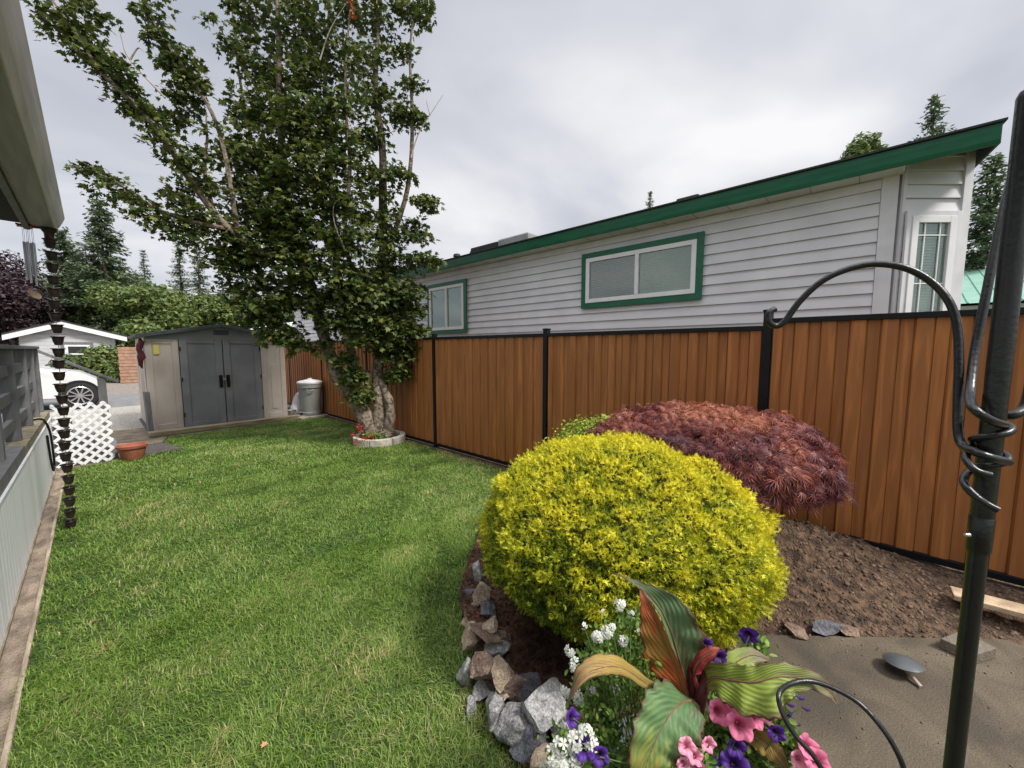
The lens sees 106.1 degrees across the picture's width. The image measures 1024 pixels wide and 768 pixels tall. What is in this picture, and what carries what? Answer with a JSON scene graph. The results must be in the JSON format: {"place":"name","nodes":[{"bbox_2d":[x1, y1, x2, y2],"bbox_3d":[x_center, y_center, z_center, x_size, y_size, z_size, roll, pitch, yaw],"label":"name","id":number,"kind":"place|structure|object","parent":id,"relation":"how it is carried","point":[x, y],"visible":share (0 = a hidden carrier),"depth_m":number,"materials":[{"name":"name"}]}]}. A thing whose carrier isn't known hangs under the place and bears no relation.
{"place":"outdoors","nodes":[
{"label":"outdoors","id":0,"kind":"place"},
{"bbox_2d":[0,470,63,758],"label":"edging soil","id":1,"kind":"structure","parent":0,"point":[12,658],"depth_m":2.30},
{"bbox_2d":[0,473,66,767],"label":"lawn edging","id":2,"kind":"object","parent":1,"relation":"on","point":[8,745],"visible":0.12,"depth_m":1.98,"materials":[{"name":"concrete"}]},
{"bbox_2d":[1,393,139,414],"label":"road","id":3,"kind":"structure","parent":0,"point":[121,400],"depth_m":11.63,"materials":[{"name":"asphalt"}]},
{"bbox_2d":[39,366,98,408],"bbox_3d":[-13.534,0.003,9.637,1.845,1.490,4.450,5,7,42],"label":"parked car","id":4,"kind":"object","parent":3,"relation":"on","point":[82,388],"visible":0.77,"depth_m":10.32,"materials":[{"name":"paint"}]},
{"bbox_2d":[106,381,138,394],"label":"yard","id":5,"kind":"structure","parent":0,"point":[121,388],"depth_m":15.81,"materials":[{"name":"concrete"}]},
{"bbox_2d":[45,353,80,368],"bbox_3d":[-22.973,-0.937,19.993,1.595,1.486,1.558,2,6,23],"label":"garden bush","id":6,"kind":"object","parent":5,"relation":"on","point":[69,358],"visible":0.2,"depth_m":19.61,"materials":[{"name":"green plant"}]},
{"bbox_2d":[1,320,126,366],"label":"house","id":7,"kind":"structure","parent":5,"relation":"on","point":[75,340],"depth_m":21.43,"materials":[{"name":"paint"}]},
{"bbox_2d":[60,342,93,356],"bbox_3d":[-24.612,-1.699,21.842,0.049,1.330,1.240,5,7,42],"label":"window","id":8,"kind":"structure","parent":7,"relation":"in","point":[72,348],"depth_m":21.74,"materials":[{"name":"white glass"}]},
{"bbox_2d":[69,358,86,372],"bbox_3d":[-21.143,-0.743,19.293,1.307,1.227,1.314,-3,6,-26],"label":"garden bush","id":9,"kind":"object","parent":5,"relation":"on","point":[73,367],"visible":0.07,"depth_m":18.84,"materials":[{"name":"green plant"}]},
{"bbox_2d":[68,342,132,381],"bbox_3d":[-20.459,-1.051,19.466,2.596,2.347,2.573,5,7,42],"label":"garden bush","id":10,"kind":"object","parent":5,"relation":"on","point":[98,358],"visible":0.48,"depth_m":18.80,"materials":[{"name":"green plant"}]},
{"bbox_2d":[104,362,119,382],"bbox_3d":[-18.996,-0.501,18.910,1.588,1.466,1.526,5,7,42],"label":"garden bush","id":11,"kind":"object","parent":5,"relation":"on","point":[112,371],"visible":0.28,"depth_m":18.35,"materials":[{"name":"green plant"}]},
{"bbox_2d":[117,347,137,382],"bbox_3d":[-18.278,-0.926,18.526,0.600,1.690,0.920,5,7,42],"label":"wood screen","id":12,"kind":"object","parent":5,"relation":"on","point":[128,373],"visible":0.61,"depth_m":18.22,"materials":[{"name":"brown wood"}]},
{"bbox_2d":[49,404,290,432],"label":"gravel drive","id":13,"kind":"structure","parent":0,"point":[125,418],"depth_m":9.05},
{"bbox_2d":[56,414,317,470],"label":"paved path","id":14,"kind":"structure","parent":0,"point":[131,435],"depth_m":7.05,"materials":[{"name":"concrete"}]},
{"bbox_2d":[50,401,114,468],"bbox_3d":[-5.904,0.684,5.310,0.012,0.870,0.560,5,7,42],"label":"lattice panel","id":15,"kind":"object","parent":14,"relation":"on","point":[81,430],"visible":0.87,"depth_m":5.33,"materials":[{"name":"white plastic"}]},
{"bbox_2d":[143,391,153,433],"bbox_3d":[-6.725,0.547,7.125,0.160,0.821,0.086,4,6,37],"label":"grey board","id":16,"kind":"object","parent":14,"relation":"on","point":[148,410],"visible":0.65,"depth_m":7.08,"materials":[{"name":"wood"}]},
{"bbox_2d":[145,442,182,455],"bbox_3d":[-5.740,1.039,6.109,0.800,0.030,0.550,3,6,28],"label":"dark mat","id":17,"kind":"object","parent":14,"relation":"on","point":[150,449],"visible":0.42,"depth_m":6.11,"materials":[{"name":"rubber"}]},
{"bbox_2d":[127,324,288,430],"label":"storage shed","id":18,"kind":"structure","parent":14,"relation":"on","point":[205,375],"depth_m":7.91,"materials":[{"name":"beige plastic"}]},
{"bbox_2d":[136,338,145,368],"bbox_3d":[-6.847,-0.566,7.104,0.128,0.566,0.126,5,7,42],"label":"wind sock","id":19,"kind":"object","parent":18,"relation":"hanging from","point":[141,356],"visible":1,"depth_m":7.07,"materials":[{"name":"red fabric"}]},
{"bbox_2d":[178,339,226,426],"bbox_3d":[-6.258,-0.028,7.815,0.105,1.780,0.680,5,7,42],"label":"door","id":20,"kind":"structure","parent":18,"relation":"in","point":[201,361],"depth_m":7.81,"materials":[{"name":"grey plastic"}]},
{"bbox_2d":[222,340,263,421],"bbox_3d":[-5.793,-0.073,8.319,0.105,1.780,0.665,5,7,42],"label":"door","id":21,"kind":"structure","parent":18,"relation":"in","point":[241,358],"depth_m":8.31,"materials":[{"name":"grey plastic"}]},
{"bbox_2d":[148,414,300,437],"bbox_3d":[-5.730,0.832,7.910,0.170,0.090,2.550,5,7,41],"label":"timber step","id":22,"kind":"object","parent":14,"relation":"on","point":[159,433],"visible":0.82,"depth_m":7.68,"materials":[{"name":"brown wood"}]},
{"bbox_2d":[290,392,300,412],"bbox_3d":[-5.085,0.489,9.113,0.282,0.605,0.317,5,7,42],"label":"scrap bag","id":23,"kind":"object","parent":14,"relation":"on","point":[296,404],"visible":0.5,"depth_m":9.03,"materials":[{"name":"plastic"}]},
{"bbox_2d":[297,413,328,419],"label":"paving slab","id":24,"kind":"structure","parent":14,"relation":"on","point":[321,415],"depth_m":8.89,"materials":[{"name":"concrete"}]},
{"bbox_2d":[290,411,301,414],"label":"rock","id":25,"kind":"object","parent":24,"relation":"on","point":[298,412],"visible":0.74,"depth_m":8.86,"materials":[{"name":"stone"}]},
{"bbox_2d":[296,378,322,415],"bbox_3d":[-4.751,0.290,9.085,0.580,0.858,0.550,5,7,42],"label":"trash can","id":26,"kind":"object","parent":24,"relation":"on","point":[309,389],"visible":0.98,"depth_m":8.92,"materials":[{"name":"grey plastic"}]},
{"bbox_2d":[0,417,529,767],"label":"lawn base","id":27,"kind":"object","parent":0,"point":[157,729],"visible":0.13,"depth_m":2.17,"materials":[{"name":"plant"}]},
{"bbox_2d":[114,442,148,460],"bbox_3d":[-5.536,0.987,5.615,0.356,0.210,0.356,5,7,42],"label":"plant pot","id":28,"kind":"object","parent":27,"relation":"on","point":[131,451],"visible":0.98,"depth_m":5.54,"materials":[{"name":"ceramic"}]},
{"bbox_2d":[353,430,405,447],"bbox_3d":[-2.288,0.938,6.663,0.860,0.125,0.860,5,7,42],"label":"planter ring","id":29,"kind":"object","parent":27,"relation":"on","point":[398,437],"visible":0.69,"depth_m":6.33,"materials":[{"name":"concrete"}]},
{"bbox_2d":[19,0,446,438],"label":"maple tree","id":30,"kind":"object","parent":29,"relation":"in","point":[279,225],"visible":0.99,"depth_m":5.92,"materials":[{"name":"green plant"}]},
{"bbox_2d":[350,423,392,444],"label":"red flowers","id":31,"kind":"object","parent":29,"relation":"in","point":[371,436],"visible":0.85,"depth_m":6.31,"materials":[{"name":"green plant"}]},
{"bbox_2d":[461,621,480,652],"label":"rock","id":32,"kind":"object","parent":27,"relation":"on","point":[470,639],"visible":0.78,"depth_m":2.04,"materials":[{"name":"stone"}]},
{"bbox_2d":[467,695,476,717],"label":"rock","id":33,"kind":"object","parent":27,"relation":"on","point":[471,705],"visible":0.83,"depth_m":1.68,"materials":[{"name":"stone"}]},
{"bbox_2d":[472,679,495,700],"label":"rock","id":34,"kind":"object","parent":27,"relation":"on","point":[482,689],"visible":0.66,"depth_m":1.75,"materials":[{"name":"stone"}]},
{"bbox_2d":[470,651,493,679],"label":"rock","id":35,"kind":"object","parent":34,"relation":"on","point":[482,664],"visible":0.86,"depth_m":1.76,"materials":[{"name":"stone"}]},
{"bbox_2d":[485,691,504,733],"bbox_3d":[-0.066,1.389,1.635,0.084,0.127,0.157,-1,5,-11],"label":"rock","id":36,"kind":"object","parent":27,"relation":"on","point":[494,703],"visible":0.9,"depth_m":1.60,"materials":[{"name":"stone"}]},
{"bbox_2d":[495,689,508,700],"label":"rock","id":37,"kind":"object","parent":36,"relation":"on","point":[504,695],"visible":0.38,"depth_m":1.67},
{"bbox_2d":[491,655,513,692],"bbox_3d":[-0.041,1.308,1.735,0.104,0.099,0.145,0,5,-1],"label":"rock","id":38,"kind":"object","parent":37,"relation":"on","point":[502,671],"visible":0.99,"depth_m":1.70,"materials":[{"name":"stone"}]},
{"bbox_2d":[493,702,528,745],"bbox_3d":[0.001,1.383,1.577,0.160,0.113,0.165,1,5,9],"label":"rock","id":39,"kind":"object","parent":36,"relation":"on","point":[512,724],"visible":0.83,"depth_m":1.54,"materials":[{"name":"stone"}]},
{"bbox_2d":[508,724,550,763],"bbox_3d":[0.078,1.415,1.511,0.172,0.148,0.119,-3,6,-32],"label":"rock","id":40,"kind":"object","parent":27,"relation":"on","point":[525,747],"visible":0.64,"depth_m":1.48,"materials":[{"name":"stone"}]},
{"bbox_2d":[530,743,565,767],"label":"rock","id":41,"kind":"object","parent":27,"relation":"on","point":[539,754],"visible":0.49,"depth_m":1.42,"materials":[{"name":"stone"}]},
{"bbox_2d":[588,714,703,767],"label":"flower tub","id":42,"kind":"object","parent":27,"relation":"on","point":[624,732],"visible":0.01,"depth_m":1.32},
{"bbox_2d":[537,598,661,767],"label":"white flowers","id":43,"kind":"object","parent":42,"relation":"on","point":[611,734],"visible":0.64,"depth_m":1.12,"materials":[{"name":"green plant"}]},
{"bbox_2d":[566,627,810,767],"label":"purple petunias","id":44,"kind":"object","parent":42,"relation":"in","point":[727,753],"visible":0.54,"depth_m":1.03,"materials":[{"name":"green plant"}]},
{"bbox_2d":[672,735,725,767],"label":"pink geranium","id":45,"kind":"object","parent":42,"relation":"in","point":[701,758],"visible":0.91,"depth_m":0.96,"materials":[{"name":"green plant"}]},
{"bbox_2d":[567,572,837,767],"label":"canna plant","id":46,"kind":"object","parent":42,"relation":"in","point":[671,712],"visible":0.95,"depth_m":1.03,"materials":[{"name":"green plant"}]},
{"bbox_2d":[703,698,830,767],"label":"pink petunias","id":47,"kind":"object","parent":42,"relation":"in","point":[724,715],"visible":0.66,"depth_m":1.00,"materials":[{"name":"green plant"}]},
{"bbox_2d":[166,407,511,703],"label":"garden soil","id":48,"kind":"structure","parent":0,"point":[493,464],"depth_m":5.85,"materials":[{"name":"soil"}]},
{"bbox_2d":[0,344,118,661],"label":"deck","id":49,"kind":"structure","parent":48,"relation":"on","point":[27,474],"depth_m":3.38,"materials":[{"name":"wood"}]},
{"bbox_2d":[0,0,64,238],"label":"porch roof","id":50,"kind":"structure","parent":49,"relation":"attached to","point":[29,192],"depth_m":1.94,"materials":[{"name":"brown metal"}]},
{"bbox_2d":[15,223,41,298],"bbox_3d":[-3.964,-1.017,3.180,0.133,0.625,0.127,5,7,42],"label":"wind chime","id":51,"kind":"object","parent":50,"relation":"hanging from","point":[29,260],"visible":0.88,"depth_m":3.17,"materials":[{"name":"silver metal"}]},
{"bbox_2d":[41,238,77,528],"bbox_3d":[-3.906,0.054,3.335,0.099,2.551,0.145,5,7,42],"label":"rain chain","id":52,"kind":"object","parent":50,"relation":"hanging from","point":[59,364],"visible":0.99,"depth_m":3.32,"materials":[{"name":"brown metal"}]},
{"bbox_2d":[33,418,55,470],"bbox_3d":[-5.470,0.720,4.545,0.082,0.678,0.330,-3,6,-30],"label":"garden hose","id":53,"kind":"object","parent":49,"relation":"hanging from","point":[53,465],"visible":0.99,"depth_m":4.55,"materials":[{"name":"black rubber"}]},
{"bbox_2d":[456,657,472,687],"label":"rock","id":54,"kind":"object","parent":48,"relation":"on","point":[463,676],"visible":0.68,"depth_m":1.80,"materials":[{"name":"stone"}]},
{"bbox_2d":[460,617,468,627],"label":"rock","id":55,"kind":"object","parent":48,"relation":"on","point":[463,621],"visible":0.38,"depth_m":2.21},
{"bbox_2d":[463,588,475,594],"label":"rock","id":56,"kind":"object","parent":48,"relation":"on","point":[467,591],"visible":0.33,"depth_m":2.40,"materials":[{"name":"stone"}]},
{"bbox_2d":[544,413,618,446],"bbox_3d":[0.668,0.784,2.975,0.999,1.139,0.970,5,7,42],"label":"lime shrub","id":57,"kind":"object","parent":48,"relation":"on","point":[583,427],"visible":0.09,"depth_m":2.94,"materials":[{"name":"green plant"}]},
{"bbox_2d":[475,430,792,666],"bbox_3d":[0.608,0.828,2.157,1.616,1.167,1.607,5,7,42],"label":"golden shrub","id":58,"kind":"object","parent":48,"relation":"on","point":[574,523],"visible":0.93,"depth_m":1.64,"materials":[{"name":"yellow plant"}]},
{"bbox_2d":[0,0,1023,343],"label":"sky","id":59,"kind":"structure","parent":0,"point":[550,116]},
{"bbox_2d":[505,668,576,760],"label":"footing soil","id":60,"kind":"structure","parent":0,"point":[549,731],"depth_m":1.57,"materials":[{"name":"soil"}]},
{"bbox_2d":[472,560,483,581],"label":"rock","id":61,"kind":"object","parent":60,"relation":"on","point":[477,572],"visible":0.79,"depth_m":2.52,"materials":[{"name":"stone"}]},
{"bbox_2d":[503,674,526,701],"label":"rock","id":62,"kind":"object","parent":60,"relation":"on","point":[513,686],"visible":0.76,"depth_m":1.69,"materials":[{"name":"stone"}]},
{"bbox_2d":[517,672,541,701],"bbox_3d":[0.072,1.349,1.722,0.121,0.090,0.099,1,5,12],"label":"rock","id":63,"kind":"object","parent":62,"relation":"on","point":[532,684],"visible":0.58,"depth_m":1.70,"materials":[{"name":"stone"}]},
{"bbox_2d":[520,677,566,733],"bbox_3d":[0.150,1.352,1.576,0.199,0.184,0.163,-3,6,-32],"label":"rock","id":64,"kind":"object","parent":60,"relation":"on","point":[542,705],"visible":0.91,"depth_m":1.55,"materials":[{"name":"stone"}]},
{"bbox_2d":[294,117,1007,341],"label":"neighbour house","id":65,"kind":"structure","parent":0,"point":[746,254],"depth_m":4.76,"materials":[{"name":"wood"}]},
{"bbox_2d":[427,278,466,334],"bbox_3d":[-1.504,-1.734,8.803,1.420,1.160,0.060,5,7,42],"label":"window","id":66,"kind":"structure","parent":65,"relation":"in","point":[446,328],"depth_m":8.74,"materials":[{"name":"glass"}]},
{"bbox_2d":[581,231,704,308],"bbox_3d":[1.840,-1.625,5.722,1.870,0.880,0.060,5,7,42],"label":"window","id":67,"kind":"structure","parent":65,"relation":"in","point":[695,241],"depth_m":5.62,"materials":[{"name":"glass"}]},
{"bbox_2d":[897,211,961,312],"bbox_3d":[4.181,-1.011,3.884,0.535,1.410,0.056,0,5,0],"label":"window","id":68,"kind":"structure","parent":65,"relation":"in","point":[914,235],"depth_m":3.85,"materials":[{"name":"glass"}]},
{"bbox_2d":[460,514,1023,731],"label":"planting bed","id":69,"kind":"object","parent":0,"point":[860,595],"visible":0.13,"depth_m":2.27,"materials":[{"name":"soil"}]},
{"bbox_2d":[472,581,492,606],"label":"rock","id":70,"kind":"object","parent":69,"relation":"on","point":[483,591],"visible":0.89,"depth_m":2.27,"materials":[{"name":"stone"}]},
{"bbox_2d":[484,630,511,656],"bbox_3d":[-0.079,1.352,1.994,0.158,0.079,0.149,-1,5,-8],"label":"rock","id":71,"kind":"object","parent":69,"relation":"on","point":[499,648],"visible":0.5,"depth_m":1.96,"materials":[{"name":"stone"}]},
{"bbox_2d":[468,622,502,643],"bbox_3d":[-0.129,1.292,1.999,0.190,0.070,0.129,5,7,42],"label":"rock","id":72,"kind":"object","parent":71,"relation":"on","point":[483,634],"visible":0.75,"depth_m":1.97,"materials":[{"name":"stone"}]},
{"bbox_2d":[482,616,497,632],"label":"rock","id":73,"kind":"object","parent":72,"relation":"on","point":[490,625],"visible":0.98,"depth_m":2.00,"materials":[{"name":"stone"}]},
{"bbox_2d":[498,631,510,642],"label":"rock","id":74,"kind":"object","parent":71,"relation":"on","point":[503,635],"visible":0.9,"depth_m":1.99,"materials":[{"name":"stone"}]},
{"bbox_2d":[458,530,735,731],"bbox_3d":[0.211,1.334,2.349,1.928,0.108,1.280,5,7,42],"label":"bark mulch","id":75,"kind":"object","parent":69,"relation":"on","point":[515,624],"visible":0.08,"depth_m":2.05,"materials":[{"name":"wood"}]},
{"bbox_2d":[480,597,495,617],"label":"rock","id":76,"kind":"object","parent":75,"relation":"on","point":[487,610],"visible":0.88,"depth_m":2.20,"materials":[{"name":"stone"}]},
{"bbox_2d":[550,710,569,742],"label":"rock","id":77,"kind":"object","parent":75,"relation":"on","point":[555,729],"visible":0.22,"depth_m":1.51,"materials":[{"name":"stone"}]},
{"bbox_2d":[586,399,859,518],"bbox_3d":[1.329,0.686,2.721,1.666,1.149,1.689,5,7,42],"label":"laceleaf maple","id":78,"kind":"object","parent":69,"relation":"on","point":[778,458],"visible":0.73,"depth_m":2.14,"materials":[{"name":"red plant"}]},
{"bbox_2d":[783,622,807,639],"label":"rock","id":79,"kind":"object","parent":69,"relation":"on","point":[795,631],"visible":1,"depth_m":2.03,"materials":[{"name":"stone"}]},
{"bbox_2d":[812,619,842,635],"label":"rock","id":80,"kind":"object","parent":69,"relation":"on","point":[825,627],"visible":1,"depth_m":2.04,"materials":[{"name":"stone"}]},
{"bbox_2d":[840,624,859,636],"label":"rock","id":81,"kind":"object","parent":69,"relation":"on","point":[848,630],"visible":0.88,"depth_m":2.03,"materials":[{"name":"stone"}]},
{"bbox_2d":[950,586,1023,618],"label":"timber board","id":82,"kind":"object","parent":69,"relation":"on","point":[1004,606],"visible":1,"depth_m":2.08,"materials":[{"name":"brown wood"}]},
{"bbox_2d":[705,635,1023,767],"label":"patio slab","id":83,"kind":"structure","parent":0,"point":[893,706],"depth_m":1.64,"materials":[{"name":"concrete"}]},
{"bbox_2d":[776,678,906,767],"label":"plant support","id":84,"kind":"object","parent":83,"relation":"on","point":[782,688],"visible":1,"depth_m":0.91,"materials":[{"name":"metal"}]},
{"bbox_2d":[765,90,1023,767],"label":"hook pole","id":85,"kind":"object","parent":83,"relation":"on","point":[992,413],"visible":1,"depth_m":0.49,"materials":[{"name":"metal"}]},
{"bbox_2d":[771,635,1023,766],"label":"slab grit","id":86,"kind":"object","parent":83,"relation":"on","point":[900,686],"visible":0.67,"depth_m":1.82,"materials":[{"name":"gravel"}]},
{"bbox_2d":[882,653,924,687],"bbox_3d":[1.813,1.303,1.786,0.138,0.079,0.139,5,7,42],"label":"solar light","id":87,"kind":"object","parent":83,"relation":"on","point":[907,665],"visible":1,"depth_m":1.76,"materials":[{"name":"grey metal"}]},
{"bbox_2d":[940,632,995,662],"bbox_3d":[2.255,1.305,1.904,0.182,0.054,0.123,-2,5,-17],"label":"concrete block","id":88,"kind":"object","parent":83,"relation":"on","point":[986,651],"depth_m":1.89,"materials":[{"name":"concrete"}]},
{"label":"ground","id":89,"kind":"structure","parent":0,"visible":0},
{"bbox_2d":[0,273,47,344],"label":"copper beech","id":90,"kind":"object","parent":89,"relation":"on","point":[13,297],"visible":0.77,"depth_m":24.00,"materials":[{"name":"purple plant"}]},
{"bbox_2d":[0,249,69,344],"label":"copper beech","id":91,"kind":"object","parent":89,"relation":"on","point":[42,313],"visible":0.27,"depth_m":30.09,"materials":[{"name":"purple plant"}]},
{"bbox_2d":[35,275,77,320],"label":"broadleaf tree","id":92,"kind":"object","parent":89,"relation":"on","point":[44,282],"visible":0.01,"depth_m":36.32,"materials":[{"name":"green plant"}]},
{"bbox_2d":[28,226,96,329],"bbox_3d":[-38.837,-7.522,33.867,8.811,12.149,7.439,5,7,42],"label":"conifer tree","id":93,"kind":"object","parent":89,"relation":"on","point":[61,237],"visible":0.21,"depth_m":33.06,"materials":[{"name":"green plant"}]},
{"bbox_2d":[40,269,84,311],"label":"broadleaf tree","id":94,"kind":"object","parent":89,"relation":"on","point":[59,275],"depth_m":38.26,"materials":[{"name":"green plant"}]},
{"bbox_2d":[48,196,152,353],"bbox_3d":[-35.111,-8.685,33.349,8.849,14.560,8.320,5,7,42],"label":"conifer tree","id":95,"kind":"object","parent":89,"relation":"on","point":[94,269],"visible":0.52,"depth_m":32.79,"materials":[{"name":"green plant"}]},
{"bbox_2d":[65,285,177,330],"bbox_3d":[-35.119,-5.321,35.925,7.542,7.676,8.175,2,6,19],"label":"broadleaf tree","id":96,"kind":"object","parent":89,"relation":"on","point":[80,319],"visible":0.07,"depth_m":32.92,"materials":[{"name":"green plant"}]},
{"bbox_2d":[81,266,171,344],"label":"broadleaf tree","id":97,"kind":"object","parent":89,"relation":"on","point":[145,283],"visible":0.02,"depth_m":41.53,"materials":[{"name":"green plant"}]},
{"bbox_2d":[138,250,152,283],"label":"conifer tree","id":98,"kind":"object","parent":89,"relation":"on","point":[143,259],"visible":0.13,"depth_m":43.11,"materials":[{"name":"green plant"}]},
{"bbox_2d":[79,279,217,346],"bbox_3d":[-26.710,-4.397,29.448,7.059,6.980,8.321,5,7,42],"label":"broadleaf tree","id":99,"kind":"object","parent":89,"relation":"on","point":[131,302],"visible":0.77,"depth_m":28.28,"materials":[{"name":"green plant"}]},
{"bbox_2d":[164,241,193,298],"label":"conifer tree","id":100,"kind":"object","parent":89,"relation":"on","point":[180,282],"visible":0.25,"depth_m":41.15,"materials":[{"name":"green plant"}]},
{"bbox_2d":[187,242,212,296],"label":"conifer tree","id":101,"kind":"object","parent":89,"relation":"on","point":[198,283],"visible":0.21,"depth_m":45.12,"materials":[{"name":"green plant"}]},
{"bbox_2d":[143,289,257,329],"bbox_3d":[-24.973,-4.412,31.826,6.632,6.584,8.365,5,7,42],"label":"broadleaf tree","id":102,"kind":"object","parent":89,"relation":"on","point":[227,316],"visible":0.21,"depth_m":31.54,"materials":[{"name":"green plant"}]},
{"bbox_2d":[195,287,293,328],"bbox_3d":[-25.374,-5.323,36.773,8.484,7.563,8.533,5,7,42],"label":"broadleaf tree","id":103,"kind":"object","parent":89,"relation":"on","point":[231,294],"visible":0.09,"depth_m":32.69,"materials":[{"name":"green plant"}]},
{"bbox_2d":[644,191,653,208],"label":"conifer tree","id":104,"kind":"object","parent":89,"relation":"on","point":[649,203],"visible":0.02,"depth_m":38.59,"materials":[{"name":"green plant"}]},
{"bbox_2d":[284,307,1023,585],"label":"fence","id":105,"kind":"object","parent":89,"relation":"on","point":[871,395],"visible":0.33,"depth_m":3.02,"materials":[{"name":"brown wood"}]},
{"bbox_2d":[839,131,887,158],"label":"birch tree","id":106,"kind":"object","parent":89,"relation":"on","point":[863,145],"visible":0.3,"depth_m":22.44,"materials":[{"name":"green plant"}]},
{"bbox_2d":[908,93,966,262],"bbox_3d":[21.636,-7.663,20.821,5.322,14.792,5.292,5,7,42],"label":"conifer tree","id":107,"kind":"object","parent":89,"relation":"on","point":[932,119],"visible":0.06,"depth_m":19.86,"materials":[{"name":"green plant"}]},
{"bbox_2d":[960,269,1023,309],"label":"green roof house","id":108,"kind":"structure","parent":89,"relation":"on","point":[972,285],"depth_m":14.62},
{"bbox_2d":[961,152,1023,305],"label":"conifer tree","id":109,"kind":"object","parent":89,"relation":"on","point":[984,223],"visible":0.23,"depth_m":16.37,"materials":[{"name":"green plant"}]}
]}

